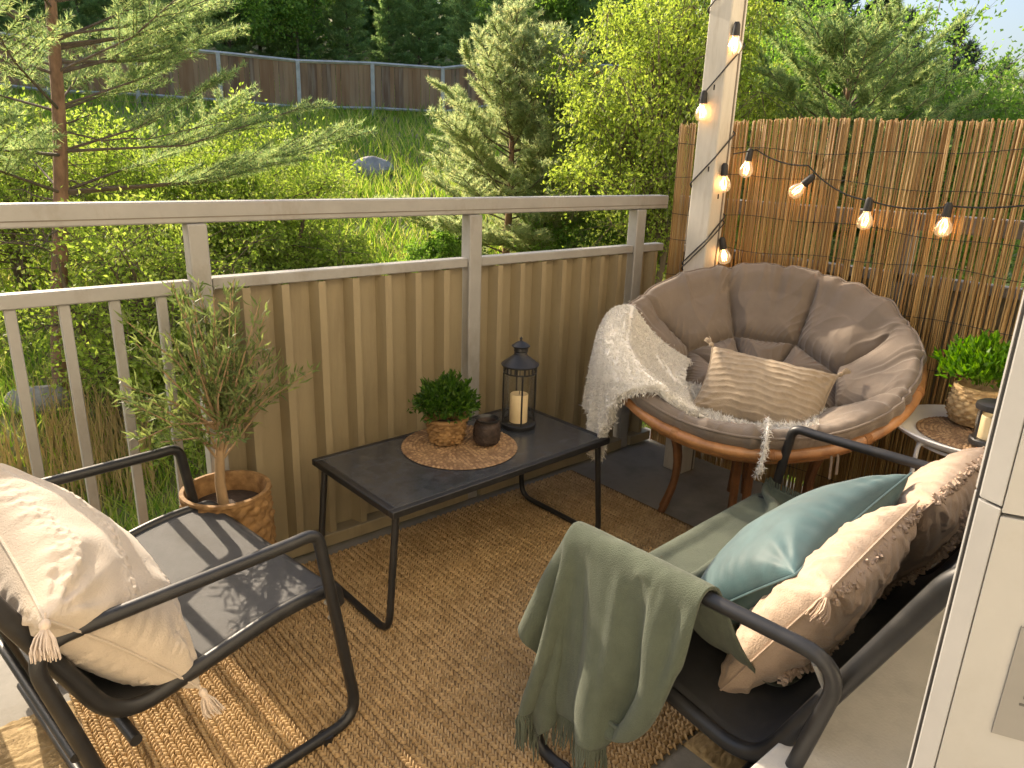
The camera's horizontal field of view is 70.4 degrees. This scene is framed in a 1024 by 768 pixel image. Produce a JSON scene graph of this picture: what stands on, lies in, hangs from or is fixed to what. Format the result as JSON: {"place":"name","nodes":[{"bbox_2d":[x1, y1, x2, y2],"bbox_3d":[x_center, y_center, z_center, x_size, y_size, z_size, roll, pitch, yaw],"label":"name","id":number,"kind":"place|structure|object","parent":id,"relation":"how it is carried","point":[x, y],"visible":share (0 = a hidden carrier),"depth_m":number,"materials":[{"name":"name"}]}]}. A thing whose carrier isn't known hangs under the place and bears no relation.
{"place":"outdoors","nodes":[
{"label":"outdoors","id":0,"kind":"place"},
{"bbox_2d":[0,357,159,509],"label":"dry grass","id":1,"kind":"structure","parent":0,"point":[114,438],"depth_m":7.99,"materials":[{"name":"plant"}]},
{"bbox_2d":[0,427,937,767],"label":"floor","id":2,"kind":"structure","parent":0,"point":[640,471],"depth_m":3.10,"materials":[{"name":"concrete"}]},
{"bbox_2d":[0,700,82,767],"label":"loop mat","id":3,"kind":"object","parent":2,"relation":"on","point":[25,742],"visible":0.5,"depth_m":1.70,"materials":[{"name":"carpet"}]},
{"bbox_2d":[104,272,320,543],"bbox_3d":[-0.803,0.205,2.061,0.554,1.040,0.423,-13,23,-38],"label":"olive tree","id":4,"kind":"object","parent":2,"relation":"on","point":[244,497],"visible":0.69,"depth_m":2.01,"materials":[{"name":"green plant"}]},
{"bbox_2d":[0,195,668,557],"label":"balcony railing","id":5,"kind":"object","parent":2,"relation":"on","point":[375,341],"visible":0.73,"depth_m":2.53,"materials":[{"name":"paint"}]},
{"bbox_2d":[69,470,698,767],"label":"jute rug","id":6,"kind":"object","parent":2,"relation":"on","point":[443,664],"visible":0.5,"depth_m":1.98,"materials":[{"name":"beige wicker"}]},
{"bbox_2d":[0,445,359,767],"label":"armchair","id":7,"kind":"object","parent":6,"relation":"on","point":[234,586],"visible":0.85,"depth_m":1.62,"materials":[{"name":"paint"}]},
{"bbox_2d":[0,463,225,719],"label":"cushion","id":8,"kind":"object","parent":7,"relation":"on","point":[70,562],"visible":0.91,"depth_m":1.35,"materials":[{"name":"beige fabric"}]},
{"bbox_2d":[312,407,609,629],"bbox_3d":[-0.153,0.409,2.501,0.936,0.406,0.470,-13,23,-40],"label":"coffee table","id":9,"kind":"object","parent":6,"relation":"on","point":[390,479],"visible":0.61,"depth_m":2.28,"materials":[{"name":"black metal"}]},
{"bbox_2d":[401,425,516,469],"bbox_3d":[-0.177,0.207,2.450,0.393,0.006,0.393,-13,23,-38],"label":"placemat","id":10,"kind":"object","parent":9,"relation":"on","point":[468,453],"visible":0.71,"depth_m":2.39,"materials":[{"name":"brown wicker"}]},
{"bbox_2d":[407,369,480,445],"bbox_3d":[-0.225,0.073,2.428,0.238,0.251,0.245,-13,23,-38],"label":"potted plant","id":11,"kind":"object","parent":10,"relation":"on","point":[446,401],"visible":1,"depth_m":2.39,"materials":[{"name":"green plant"}]},
{"bbox_2d":[473,414,500,446],"bbox_3d":[-0.085,0.156,2.449,0.096,0.089,0.096,-13,23,-38],"label":"votive holder","id":12,"kind":"object","parent":10,"relation":"on","point":[486,431],"visible":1,"depth_m":2.42,"materials":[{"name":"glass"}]},
{"bbox_2d":[501,337,538,431],"bbox_3d":[0.027,-0.007,2.603,0.136,0.337,0.136,-13,23,-38],"label":"lantern","id":13,"kind":"object","parent":9,"relation":"on","point":[520,359],"visible":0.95,"depth_m":2.59,"materials":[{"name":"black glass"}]},
{"bbox_2d":[509,391,527,423],"bbox_3d":[0.025,0.080,2.631,0.066,0.114,0.066,-13,23,-38],"label":"candle","id":14,"kind":"object","parent":13,"relation":"in","point":[515,408],"visible":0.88,"depth_m":2.61,"materials":[{"name":"wax"}]},
{"bbox_2d":[533,425,961,767],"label":"garden bench","id":15,"kind":"object","parent":6,"relation":"on","point":[754,725],"visible":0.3,"depth_m":1.39,"materials":[{"name":"paint"}]},
{"bbox_2d":[514,477,902,767],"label":"throw blanket","id":16,"kind":"object","parent":15,"relation":"on","point":[608,624],"visible":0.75,"depth_m":1.45,"materials":[{"name":"green fabric"}]},
{"bbox_2d":[701,472,912,624],"bbox_3d":[0.643,0.388,1.673,0.504,0.424,0.205,-22,71,-35],"label":"cushion","id":17,"kind":"object","parent":15,"relation":"on","point":[752,563],"visible":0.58,"depth_m":1.55,"materials":[{"name":"teal fabric"}]},
{"bbox_2d":[718,500,922,693],"bbox_3d":[0.616,0.473,1.511,0.506,0.462,0.190,-18,55,-41],"label":"cushion","id":18,"kind":"object","parent":15,"relation":"on","point":[828,596],"visible":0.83,"depth_m":1.39,"materials":[{"name":"beige fabric"}]},
{"bbox_2d":[879,446,984,599],"bbox_3d":[0.976,0.361,1.794,0.454,0.461,0.202,-17,54,-40],"label":"cushion","id":19,"kind":"object","parent":15,"relation":"on","point":[942,490],"visible":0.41,"depth_m":1.63,"materials":[{"name":"beige fabric"}]},
{"bbox_2d":[663,0,747,473],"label":"timber column","id":20,"kind":"structure","parent":2,"relation":"on","point":[714,136],"depth_m":2.90,"materials":[{"name":"paint"}]},
{"bbox_2d":[681,0,1023,269],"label":"string lights","id":21,"kind":"object","parent":20,"relation":"attached to","point":[947,207],"visible":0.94,"depth_m":2.81,"materials":[{"name":"black"}]},
{"bbox_2d":[683,731,746,767],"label":"loop mat","id":22,"kind":"object","parent":2,"relation":"on","point":[704,747],"visible":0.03,"depth_m":1.74,"materials":[{"name":"carpet"}]},
{"bbox_2d":[622,262,926,512],"bbox_3d":[0.865,0.104,2.659,1.013,0.988,1.064,-13,23,-38],"label":"papasan chair","id":23,"kind":"object","parent":2,"relation":"on","point":[799,316],"visible":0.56,"depth_m":2.68,"materials":[{"name":"fabric"}]},
{"bbox_2d":[581,303,700,463],"bbox_3d":[0.447,0.019,2.624,0.426,0.572,0.564,5,18,10],"label":"sherpa throw","id":24,"kind":"object","parent":23,"relation":"on","point":[633,354],"visible":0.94,"depth_m":2.57,"materials":[{"name":"white fabric"}]},
{"bbox_2d":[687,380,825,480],"bbox_3d":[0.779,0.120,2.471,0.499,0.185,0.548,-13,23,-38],"label":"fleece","id":25,"kind":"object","parent":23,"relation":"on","point":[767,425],"visible":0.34,"depth_m":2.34,"materials":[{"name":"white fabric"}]},
{"bbox_2d":[693,336,850,423],"bbox_3d":[0.859,0.031,2.489,0.506,0.151,0.356,16,64,23],"label":"cushion","id":26,"kind":"object","parent":23,"relation":"on","point":[747,387],"visible":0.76,"depth_m":2.44,"materials":[{"name":"beige fabric"}]},
{"bbox_2d":[650,116,1023,552],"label":"reed screen","id":27,"kind":"object","parent":2,"relation":"on","point":[821,478],"visible":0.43,"depth_m":2.66,"materials":[{"name":"beige wicker"}]},
{"bbox_2d":[657,196,1023,483],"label":"side railing","id":28,"kind":"object","parent":2,"relation":"on","point":[1018,237],"visible":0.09,"depth_m":2.66,"materials":[{"name":"paint"}]},
{"bbox_2d":[751,607,945,767],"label":"threshold step","id":29,"kind":"object","parent":2,"relation":"on","point":[873,721],"visible":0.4,"depth_m":1.32,"materials":[{"name":"stone"}]},
{"bbox_2d":[898,404,961,472],"bbox_3d":[1.415,0.427,2.311,0.473,0.606,0.473,-13,23,-38],"label":"side table","id":30,"kind":"object","parent":2,"relation":"on","point":[908,427],"visible":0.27,"depth_m":2.24,"materials":[{"name":"white metal"}]},
{"bbox_2d":[916,416,977,449],"bbox_3d":[1.427,0.157,2.229,0.333,0.006,0.333,-13,23,-38],"label":"placemat","id":31,"kind":"object","parent":30,"relation":"on","point":[945,430],"visible":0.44,"depth_m":2.25,"materials":[{"name":"brown wicker"}]},
{"bbox_2d":[929,328,1010,427],"bbox_3d":[1.462,-0.030,2.279,0.284,0.311,0.273,10,19,25],"label":"potted plant","id":32,"kind":"object","parent":31,"relation":"on","point":[984,362],"visible":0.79,"depth_m":2.24,"materials":[{"name":"green plant"}]},
{"bbox_2d":[968,398,996,446],"bbox_3d":[1.397,0.106,2.108,0.101,0.149,0.101,-13,23,-38],"label":"lantern","id":33,"kind":"object","parent":31,"relation":"on","point":[987,405],"visible":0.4,"depth_m":2.10,"materials":[{"name":"black metal"}]},
{"bbox_2d":[977,413,992,440],"bbox_3d":[1.396,0.121,2.113,0.060,0.077,0.060,-13,23,-38],"label":"candle","id":34,"kind":"object","parent":33,"relation":"in","point":[984,426],"visible":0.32,"depth_m":2.10,"materials":[{"name":"wax"}]},
{"bbox_2d":[0,10,1023,530],"bbox_3d":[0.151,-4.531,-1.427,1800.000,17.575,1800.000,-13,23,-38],"label":"ground","id":35,"kind":"structure","parent":0,"point":[198,474],"depth_m":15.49,"materials":[{"name":"green plant"}]},
{"bbox_2d":[0,3,32,33],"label":"pine tree","id":36,"kind":"object","parent":35,"relation":"on","point":[3,27],"visible":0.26,"depth_m":23.78,"materials":[{"name":"green plant"}]},
{"bbox_2d":[0,0,62,36],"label":"pine tree","id":37,"kind":"object","parent":35,"relation":"on","point":[32,13],"visible":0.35,"depth_m":24.44,"materials":[{"name":"green plant"}]},
{"bbox_2d":[2,385,71,415],"bbox_3d":[-5.875,0.231,9.001,0.750,0.436,0.581,-13,23,-38],"label":"boulder","id":38,"kind":"object","parent":35,"relation":"on","point":[37,390],"visible":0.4,"depth_m":8.84,"materials":[{"name":"grey stone"}]},
{"bbox_2d":[57,0,110,48],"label":"pine tree","id":39,"kind":"object","parent":35,"relation":"on","point":[86,7],"visible":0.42,"depth_m":24.43,"materials":[{"name":"green plant"}]},
{"bbox_2d":[0,81,174,336],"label":"leafy bush","id":40,"kind":"object","parent":35,"relation":"on","point":[7,250],"visible":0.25,"depth_m":10.70,"materials":[{"name":"green plant"}]},
{"bbox_2d":[65,3,125,37],"bbox_3d":[-16.684,-16.582,28.826,2.729,6.023,2.865,-13,23,-40],"label":"pine tree","id":41,"kind":"object","parent":35,"relation":"on","point":[103,11],"visible":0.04,"depth_m":29.02,"materials":[{"name":"green plant"}]},
{"bbox_2d":[77,0,123,47],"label":"pine tree","id":42,"kind":"object","parent":35,"relation":"on","point":[98,7],"visible":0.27,"depth_m":24.70,"materials":[{"name":"green plant"}]},
{"bbox_2d":[119,0,129,17],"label":"pine tree","id":43,"kind":"object","parent":35,"relation":"on","point":[122,2],"visible":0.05,"depth_m":29.50,"materials":[{"name":"green plant"}]},
{"bbox_2d":[0,178,292,436],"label":"leafy bush","id":44,"kind":"object","parent":35,"relation":"on","point":[110,253],"visible":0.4,"depth_m":8.43,"materials":[{"name":"green plant"}]},
{"bbox_2d":[63,271,248,476],"bbox_3d":[-3.869,-0.148,9.014,3.100,2.460,3.340,-13,23,-38],"label":"leafy bush","id":45,"kind":"object","parent":35,"relation":"on","point":[138,366],"visible":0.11,"depth_m":8.13,"materials":[{"name":"green plant"}]},
{"bbox_2d":[127,0,186,66],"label":"pine tree","id":46,"kind":"object","parent":35,"relation":"on","point":[154,2],"visible":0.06,"depth_m":25.91,"materials":[{"name":"green plant"}]},
{"bbox_2d":[154,0,211,58],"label":"pine tree","id":47,"kind":"object","parent":35,"relation":"on","point":[195,31],"visible":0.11,"depth_m":26.30,"materials":[{"name":"green plant"}]},
{"bbox_2d":[0,0,376,390],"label":"pine tree","id":48,"kind":"object","parent":35,"relation":"on","point":[136,27],"visible":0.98,"depth_m":8.82,"materials":[{"name":"green plant"}]},
{"bbox_2d":[39,82,396,287],"bbox_3d":[-4.526,-2.607,11.782,5.067,4.235,4.730,-2,18,-13],"label":"leafy bush","id":49,"kind":"object","parent":35,"relation":"on","point":[256,187],"visible":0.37,"depth_m":10.79,"materials":[{"name":"green plant"}]},
{"bbox_2d":[195,0,257,60],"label":"broadleaf tree","id":50,"kind":"object","parent":35,"relation":"on","point":[217,17],"visible":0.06,"depth_m":28.63,"materials":[{"name":"green plant"}]},
{"bbox_2d":[199,0,257,52],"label":"pine tree","id":51,"kind":"object","parent":35,"relation":"on","point":[227,46],"visible":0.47,"depth_m":27.52,"materials":[{"name":"green plant"}]},
{"bbox_2d":[237,250,285,287],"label":"leafy bush","id":52,"kind":"object","parent":35,"relation":"on","point":[254,258],"depth_m":9.17,"materials":[{"name":"green plant"}]},
{"bbox_2d":[248,3,308,68],"bbox_3d":[-8.966,-14.495,28.137,2.419,4.997,2.625,4,18,6],"label":"bush","id":53,"kind":"object","parent":35,"relation":"on","point":[273,47],"visible":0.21,"depth_m":27.95,"materials":[{"name":"green plant"}]},
{"bbox_2d":[220,0,364,58],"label":"broadleaf tree","id":54,"kind":"object","parent":35,"relation":"on","point":[294,13],"visible":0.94,"depth_m":26.33,"materials":[{"name":"green plant"}]},
{"bbox_2d":[280,0,331,59],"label":"pine tree","id":55,"kind":"object","parent":35,"relation":"on","point":[312,43],"visible":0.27,"depth_m":27.88,"materials":[{"name":"green plant"}]},
{"bbox_2d":[0,32,629,115],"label":"plank fence","id":56,"kind":"object","parent":35,"relation":"on","point":[411,86],"visible":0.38,"depth_m":23.24,"materials":[{"name":"brown wood"}]},
{"bbox_2d":[317,0,332,33],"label":"pine tree","id":57,"kind":"object","parent":35,"relation":"on","point":[323,12],"visible":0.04,"depth_m":35.85,"materials":[{"name":"green plant"}]},
{"bbox_2d":[265,230,387,284],"bbox_3d":[-2.862,-1.458,11.657,2.426,2.068,2.414,-13,23,-38],"label":"leafy bush","id":58,"kind":"object","parent":35,"relation":"on","point":[321,256],"visible":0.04,"depth_m":11.15,"materials":[{"name":"green plant"}]},
{"bbox_2d":[318,0,375,72],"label":"pine tree","id":59,"kind":"object","parent":35,"relation":"on","point":[339,18],"visible":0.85,"depth_m":27.75,"materials":[{"name":"green plant"}]},
{"bbox_2d":[320,0,374,52],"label":"pine tree","id":60,"kind":"object","parent":35,"relation":"on","point":[367,24],"visible":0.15,"depth_m":31.42,"materials":[{"name":"green plant"}]},
{"bbox_2d":[326,0,412,60],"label":"broadleaf tree","id":61,"kind":"object","parent":35,"relation":"on","point":[371,11],"visible":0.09,"depth_m":32.60,"materials":[{"name":"green plant"}]},
{"bbox_2d":[351,156,393,178],"bbox_3d":[-3.677,-5.624,19.147,1.029,0.756,1.013,7,18,17],"label":"boulder","id":62,"kind":"object","parent":35,"relation":"on","point":[383,165],"visible":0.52,"depth_m":18.80,"materials":[{"name":"grey stone"}]},
{"bbox_2d":[365,0,410,63],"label":"pine tree","id":63,"kind":"object","parent":35,"relation":"on","point":[388,33],"visible":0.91,"depth_m":28.84,"materials":[{"name":"green plant"}]},
{"bbox_2d":[362,0,415,62],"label":"pine tree","id":64,"kind":"object","parent":35,"relation":"on","point":[377,4],"visible":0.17,"depth_m":31.91,"materials":[{"name":"green plant"}]},
{"bbox_2d":[395,0,445,71],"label":"pine tree","id":65,"kind":"object","parent":35,"relation":"on","point":[418,11],"visible":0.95,"depth_m":28.84,"materials":[{"name":"green plant"}]},
{"bbox_2d":[405,0,454,61],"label":"pine tree","id":66,"kind":"object","parent":35,"relation":"on","point":[440,12],"visible":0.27,"depth_m":31.79,"materials":[{"name":"green plant"}]},
{"bbox_2d":[392,223,491,272],"bbox_3d":[-1.274,-2.215,12.919,1.816,1.555,1.659,3,17,2],"label":"leafy bush","id":67,"kind":"object","parent":35,"relation":"on","point":[443,241],"visible":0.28,"depth_m":12.61,"materials":[{"name":"green plant"}]},
{"bbox_2d":[434,0,482,84],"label":"pine tree","id":68,"kind":"object","parent":35,"relation":"on","point":[462,17],"visible":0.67,"depth_m":27.81,"materials":[{"name":"green plant"}]},
{"bbox_2d":[438,0,489,51],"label":"pine tree","id":69,"kind":"object","parent":35,"relation":"on","point":[445,3],"visible":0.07,"depth_m":37.09,"materials":[{"name":"green plant"}]},
{"bbox_2d":[445,0,489,58],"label":"pine tree","id":70,"kind":"object","parent":35,"relation":"on","point":[479,20],"visible":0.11,"depth_m":32.08,"materials":[{"name":"green plant"}]},
{"bbox_2d":[474,0,493,41],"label":"pine tree","id":71,"kind":"object","parent":35,"relation":"on","point":[486,10],"visible":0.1,"depth_m":37.47,"materials":[{"name":"green plant"}]},
{"bbox_2d":[477,0,517,62],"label":"pine tree","id":72,"kind":"object","parent":35,"relation":"on","point":[499,3],"visible":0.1,"depth_m":27.76,"materials":[{"name":"green plant"}]},
{"bbox_2d":[374,0,639,254],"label":"pine tree","id":73,"kind":"object","parent":35,"relation":"on","point":[525,134],"visible":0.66,"depth_m":12.16,"materials":[{"name":"green plant"}]},
{"bbox_2d":[473,0,612,59],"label":"broadleaf tree","id":74,"kind":"object","parent":35,"relation":"on","point":[564,8],"visible":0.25,"depth_m":28.98,"materials":[{"name":"green plant"}]},
{"bbox_2d":[521,0,565,42],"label":"pine tree","id":75,"kind":"object","parent":35,"relation":"on","point":[537,11],"visible":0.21,"depth_m":29.41,"materials":[{"name":"green plant"}]},
{"bbox_2d":[567,50,599,77],"bbox_3d":[1.331,-5.441,16.132,1.177,3.921,0.946,5,18,9],"label":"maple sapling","id":76,"kind":"object","parent":35,"relation":"on","point":[585,64],"visible":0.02,"depth_m":15.52,"materials":[{"name":"green plant"}]},
{"bbox_2d":[567,0,603,62],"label":"pine tree","id":77,"kind":"object","parent":35,"relation":"on","point":[585,8],"visible":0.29,"depth_m":28.06,"materials":[{"name":"green plant"}]},
{"bbox_2d":[504,191,668,263],"bbox_3d":[1.386,-2.332,12.957,3.085,2.546,2.916,-13,23,-38],"label":"leafy bush","id":78,"kind":"object","parent":35,"relation":"on","point":[562,238],"visible":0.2,"depth_m":12.23,"materials":[{"name":"green plant"}]},
{"bbox_2d":[598,0,639,71],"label":"pine tree","id":79,"kind":"object","parent":35,"relation":"on","point":[625,2],"visible":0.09,"depth_m":27.84,"materials":[{"name":"green plant"}]},
{"bbox_2d":[598,0,694,48],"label":"broadleaf tree","id":80,"kind":"object","parent":35,"relation":"on","point":[615,5],"visible":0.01,"depth_m":32.27,"materials":[{"name":"green plant"}]},
{"bbox_2d":[648,0,683,87],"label":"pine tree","id":81,"kind":"object","parent":35,"relation":"on","point":[670,34],"visible":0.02,"depth_m":27.98,"materials":[{"name":"green plant"}]},
{"bbox_2d":[529,0,819,283],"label":"birch tree","id":82,"kind":"object","parent":35,"relation":"on","point":[650,163],"visible":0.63,"depth_m":10.04,"materials":[{"name":"green plant"}]},
{"bbox_2d":[762,16,799,84],"bbox_3d":[10.243,-11.542,28.394,2.466,5.444,2.590,3,17,3],"label":"pine tree","id":83,"kind":"object","parent":35,"relation":"on","point":[780,43],"visible":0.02,"depth_m":27.75,"materials":[{"name":"green plant"}]},
{"bbox_2d":[765,0,808,49],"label":"conifer","id":84,"kind":"object","parent":35,"relation":"on","point":[783,1],"depth_m":37.91,"materials":[{"name":"green plant"}]},
{"bbox_2d":[642,0,1006,251],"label":"broadleaf tree","id":85,"kind":"object","parent":35,"relation":"on","point":[833,90],"visible":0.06,"depth_m":12.26,"materials":[{"name":"green plant"}]},
{"bbox_2d":[806,0,858,51],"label":"conifer","id":86,"kind":"object","parent":35,"relation":"on","point":[846,4],"visible":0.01,"depth_m":39.67,"materials":[{"name":"green plant"}]},
{"bbox_2d":[806,0,859,62],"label":"conifer","id":87,"kind":"object","parent":35,"relation":"on","point":[833,5],"depth_m":39.60,"materials":[{"name":"green plant"}]},
{"bbox_2d":[848,0,862,19],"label":"conifer","id":88,"kind":"object","parent":35,"relation":"on","point":[855,12],"visible":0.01,"depth_m":46.79,"materials":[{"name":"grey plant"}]},
{"bbox_2d":[721,0,996,274],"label":"pine tree","id":89,"kind":"object","parent":35,"relation":"on","point":[852,56],"visible":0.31,"depth_m":10.18,"materials":[{"name":"green plant"}]},
{"bbox_2d":[858,1,882,23],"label":"conifer","id":90,"kind":"object","parent":35,"relation":"on","point":[867,7],"visible":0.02,"depth_m":49.41,"materials":[{"name":"green plant"}]},
{"bbox_2d":[865,14,890,58],"bbox_3d":[18.213,-15.126,38.044,4.573,8.086,4.737,1,17,-3],"label":"conifer","id":91,"kind":"object","parent":35,"relation":"on","point":[875,29],"visible":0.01,"depth_m":37.21,"materials":[{"name":"green plant"}]},
{"bbox_2d":[738,0,1023,285],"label":"broadleaf tree","id":92,"kind":"object","parent":35,"relation":"on","point":[1012,105],"visible":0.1,"depth_m":10.86,"materials":[{"name":"green plant"}]},
{"bbox_2d":[867,0,910,37],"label":"conifer","id":93,"kind":"object","parent":35,"relation":"on","point":[885,2],"visible":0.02,"depth_m":48.55,"materials":[{"name":"green plant"}]},
{"bbox_2d":[883,30,902,86],"bbox_3d":[20.614,-15.464,40.661,3.648,7.859,3.630,5,18,11],"label":"pine tree","id":94,"kind":"object","parent":35,"relation":"on","point":[897,37],"visible":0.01,"depth_m":39.15,"materials":[{"name":"green plant"}]},
{"bbox_2d":[894,4,927,75],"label":"conifer","id":95,"kind":"object","parent":35,"relation":"on","point":[911,18],"visible":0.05,"depth_m":40.86,"materials":[{"name":"green plant"}]},
{"bbox_2d":[935,15,974,88],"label":"conifer","id":96,"kind":"object","parent":35,"relation":"on","point":[957,28],"visible":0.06,"depth_m":46.80,"materials":[{"name":"green plant"}]},
{"bbox_2d":[942,39,985,104],"bbox_3d":[22.702,-12.887,37.292,4.496,9.028,4.466,16,22,37],"label":"conifer","id":97,"kind":"object","parent":35,"relation":"on","point":[972,60],"visible":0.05,"depth_m":35.93,"materials":[{"name":"green plant"}]},
{"bbox_2d":[923,57,1023,287],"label":"pine tree","id":98,"kind":"object","parent":35,"relation":"on","point":[1000,88],"depth_m":13.33,"materials":[{"name":"green plant"}]},
{"bbox_2d":[983,56,1014,105],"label":"conifer","id":99,"kind":"object","parent":35,"relation":"on","point":[1008,68],"visible":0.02,"depth_m":45.79,"materials":[{"name":"green plant"}]},
{"bbox_3d":[1.596,-0.024,0.444,15.000,7.800,0.400,-13,23,-38],"label":"house wall","id":100,"kind":"object","parent":35,"relation":"on","visible":0},
{"bbox_2d":[907,291,1023,767],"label":"balcony door","id":101,"kind":"structure","parent":100,"relation":"attached to","point":[982,622],"depth_m":0.79,"materials":[{"name":"white paint"}]},
{"bbox_2d":[991,627,1023,741],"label":"grey notice","id":102,"kind":"object","parent":101,"relation":"attached to","point":[1009,720],"visible":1,"depth_m":0.79,"materials":[{"name":"grey paper"}]},
{"bbox_2d":[695,0,1023,92],"label":"sky","id":103,"kind":"structure","parent":0,"point":[1012,19],"materials":[{"name":"white"}]}
]}

